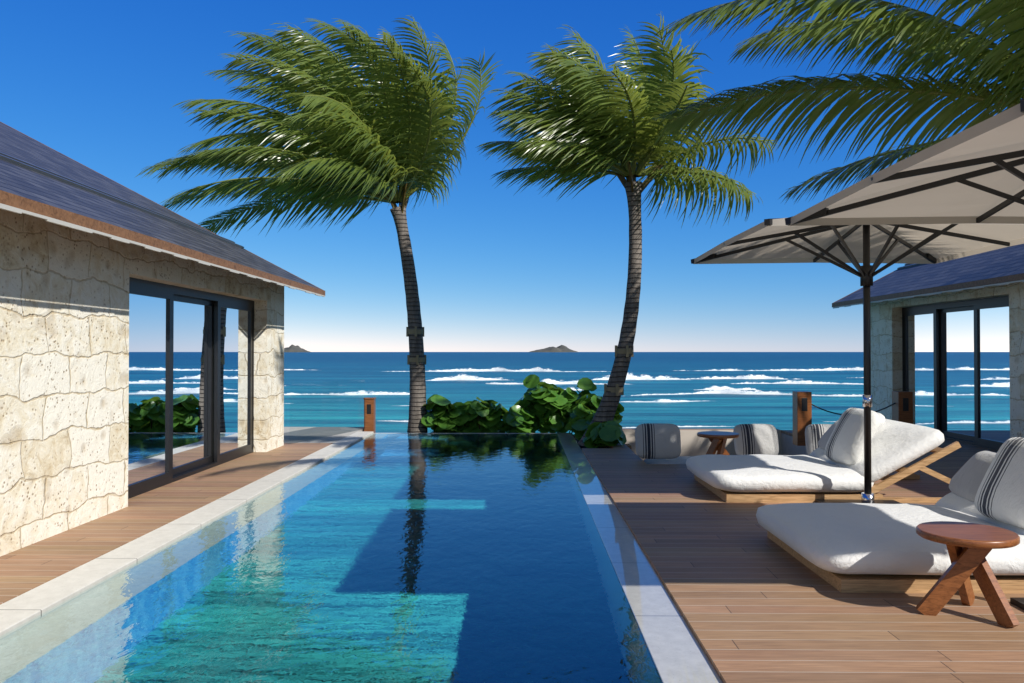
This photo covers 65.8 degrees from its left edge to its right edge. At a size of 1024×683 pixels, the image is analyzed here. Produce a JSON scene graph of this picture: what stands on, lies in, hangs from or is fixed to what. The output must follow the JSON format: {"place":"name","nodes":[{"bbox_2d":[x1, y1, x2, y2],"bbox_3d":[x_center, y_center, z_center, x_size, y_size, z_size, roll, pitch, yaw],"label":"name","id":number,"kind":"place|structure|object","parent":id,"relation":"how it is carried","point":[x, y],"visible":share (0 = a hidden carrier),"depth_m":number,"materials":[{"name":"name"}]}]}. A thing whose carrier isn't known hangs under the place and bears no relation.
{"place":"outdoors","nodes":[
{"label":"outdoors","id":0,"kind":"place"},
{"bbox_2d":[0,0,1021,351],"label":"sky","id":1,"kind":"structure","parent":0,"point":[97,83],"materials":[{"name":"blue"}]},
{"bbox_2d":[530,345,576,351],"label":"island","id":2,"kind":"structure","parent":0,"point":[561,348],"depth_m":4219.16,"materials":[{"name":"grey stone"}]},
{"bbox_2d":[284,352,863,433],"bbox_3d":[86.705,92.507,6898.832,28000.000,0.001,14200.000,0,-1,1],"label":"ocean water","id":3,"kind":"structure","parent":0,"point":[331,372],"depth_m":69.81,"materials":[{"name":"blue liquid"}]},
{"bbox_2d":[284,367,863,427],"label":"ocean waves","id":4,"kind":"object","parent":3,"relation":"on","point":[720,390],"visible":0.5,"depth_m":69.07,"materials":[{"name":"white liquid"}]},
{"label":"seabed","id":5,"kind":"structure","parent":0,"visible":0},
{"bbox_2d":[284,345,309,351],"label":"island","id":6,"kind":"structure","parent":5,"relation":"on","point":[293,348],"depth_m":4087.64,"materials":[{"name":"grey stone"}]},
{"bbox_2d":[781,433,807,454],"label":"terrace platform","id":7,"kind":"structure","parent":5,"relation":"on","point":[788,447],"depth_m":15.37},
{"bbox_2d":[284,427,363,442],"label":"paving","id":8,"kind":"structure","parent":7,"relation":"on","point":[313,434],"depth_m":15.23,"materials":[{"name":"grey stone"}]},
{"bbox_2d":[363,397,375,432],"bbox_3d":[-2.916,1.631,16.218,0.220,0.960,0.220,0,-1,1],"label":"bollard","id":9,"kind":"object","parent":8,"relation":"on","point":[369,413],"visible":0.88,"depth_m":16.12,"materials":[{"name":"brown wood"}]},
{"bbox_2d":[0,429,1023,682],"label":"deck","id":10,"kind":"structure","parent":7,"relation":"on","point":[752,601],"depth_m":5.41,"materials":[{"name":"brown wood"}]},
{"bbox_2d":[0,209,283,555],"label":"house walls","id":11,"kind":"structure","parent":10,"relation":"on","point":[64,355],"depth_m":7.05,"materials":[{"name":"beige stone"}]},
{"bbox_2d":[0,122,324,296],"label":"house roof","id":12,"kind":"structure","parent":11,"relation":"on","point":[38,179],"depth_m":8.81,"materials":[{"name":"grey tile"}]},
{"bbox_2d":[128,277,253,498],"bbox_3d":[-4.132,0.518,10.222,0.120,2.370,4.350,0,-1,1],"label":"sliding glass door","id":13,"kind":"structure","parent":11,"relation":"in","point":[191,381],"depth_m":10.07,"materials":[{"name":"clear glass"}]},
{"bbox_2d":[697,431,738,454],"bbox_3d":[2.724,1.470,10.393,0.565,0.529,0.550,0,-1,1],"label":"side table","id":14,"kind":"object","parent":10,"relation":"on","point":[718,439],"visible":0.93,"depth_m":10.34,"materials":[{"name":"brown wood"}]},
{"bbox_2d":[635,423,831,463],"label":"armchairs","id":15,"kind":"object","parent":10,"relation":"on","point":[657,443],"visible":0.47,"depth_m":11.46,"materials":[{"name":"grey fabric"}]},
{"bbox_2d":[686,408,960,502],"bbox_3d":[3.554,1.217,8.996,2.901,0.940,1.670,0,-1,1],"label":"lounger","id":16,"kind":"object","parent":10,"relation":"on","point":[831,466],"visible":0.93,"depth_m":8.32,"materials":[{"name":"white fabric"}]},
{"bbox_2d":[650,0,1023,203],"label":"palm","id":17,"kind":"object","parent":10,"relation":"on","point":[1000,61],"visible":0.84,"depth_m":9.33,"materials":[{"name":"green plant"}]},
{"bbox_2d":[792,391,912,445],"bbox_3d":[5.728,1.293,13.311,1.920,0.900,0.244,0,-1,1],"label":"rope rail","id":18,"kind":"object","parent":10,"relation":"on","point":[902,406],"visible":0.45,"depth_m":13.20,"materials":[{"name":"brown wood"}]},
{"bbox_2d":[691,218,1023,503],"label":"umbrella","id":19,"kind":"object","parent":10,"relation":"on","point":[775,240],"visible":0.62,"depth_m":8.20,"materials":[{"name":"beige fabric"}]},
{"bbox_2d":[756,437,1023,592],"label":"lounger","id":20,"kind":"object","parent":10,"relation":"on","point":[861,548],"visible":0.9,"depth_m":5.57,"materials":[{"name":"white fabric"}]},
{"bbox_2d":[785,99,1023,609],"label":"umbrella","id":21,"kind":"object","parent":10,"relation":"on","point":[973,174],"visible":1,"depth_m":5.32,"materials":[{"name":"beige fabric"}]},
{"bbox_2d":[870,282,1023,437],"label":"house walls","id":22,"kind":"structure","parent":10,"relation":"on","point":[886,348],"depth_m":15.34,"materials":[{"name":"beige stone"}]},
{"bbox_2d":[832,244,1023,308],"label":"house roof","id":23,"kind":"structure","parent":22,"relation":"on","point":[1001,266],"depth_m":13.68,"materials":[{"name":"tile"}]},
{"bbox_2d":[902,295,1009,449],"bbox_3d":[7.835,0.526,13.897,0.120,2.450,3.800,0,-1,1],"label":"sliding door","id":24,"kind":"structure","parent":22,"relation":"in","point":[955,370],"depth_m":13.84,"materials":[{"name":"clear glass"}]},
{"bbox_2d":[915,521,1019,627],"bbox_3d":[2.705,1.396,4.729,0.569,0.529,0.540,0,-1,1],"label":"side table","id":25,"kind":"object","parent":10,"relation":"on","point":[970,546],"visible":0.98,"depth_m":4.67,"materials":[{"name":"brown wood"}]},
{"bbox_2d":[572,434,630,449],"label":"planter soil","id":26,"kind":"structure","parent":7,"relation":"on","point":[628,445],"depth_m":15.50,"materials":[{"name":"brown soil"}]},
{"bbox_2d":[136,15,502,432],"bbox_3d":[-3.894,-2.245,15.989,6.394,8.820,6.227,1,-1,-36],"label":"palm","id":27,"kind":"object","parent":26,"relation":"on","point":[374,140],"visible":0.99,"depth_m":15.23,"materials":[{"name":"green plant"}]},
{"bbox_2d":[421,374,626,447],"bbox_3d":[0.633,1.361,15.539,5.087,1.397,2.640,-1,-1,41],"label":"sea grape hedge","id":28,"kind":"object","parent":26,"relation":"on","point":[549,408],"visible":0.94,"depth_m":15.92,"materials":[{"name":"green plant"}]},
{"bbox_2d":[477,11,785,447],"bbox_3d":[2.012,-1.839,13.767,5.345,7.638,4.222,0,-1,1],"label":"palm","id":29,"kind":"object","parent":26,"relation":"on","point":[597,128],"visible":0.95,"depth_m":13.49,"materials":[{"name":"green plant"}]},
{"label":"pool floor","id":30,"kind":"structure","parent":0,"visible":0},
{"bbox_3d":[-1.039,2.461,8.032,4.220,1.488,15.100,0,-1,1],"label":"pool","id":31,"kind":"object","parent":30,"relation":"on","visible":0},
{"bbox_2d":[0,431,372,636],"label":"pool coping","id":32,"kind":"object","parent":31,"relation":"on","point":[20,610],"visible":0.8,"depth_m":6.29,"materials":[{"name":"stone"}]},
{"bbox_2d":[0,433,662,682],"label":"pool water","id":33,"kind":"structure","parent":31,"relation":"in","point":[428,558],"depth_m":5.28,"materials":[{"name":"blue liquid"}]},
{"bbox_2d":[492,433,722,682],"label":"pool coping","id":34,"kind":"object","parent":31,"relation":"on","point":[677,653],"visible":0.85,"depth_m":5.24,"materials":[{"name":"white stone"}]}
]}

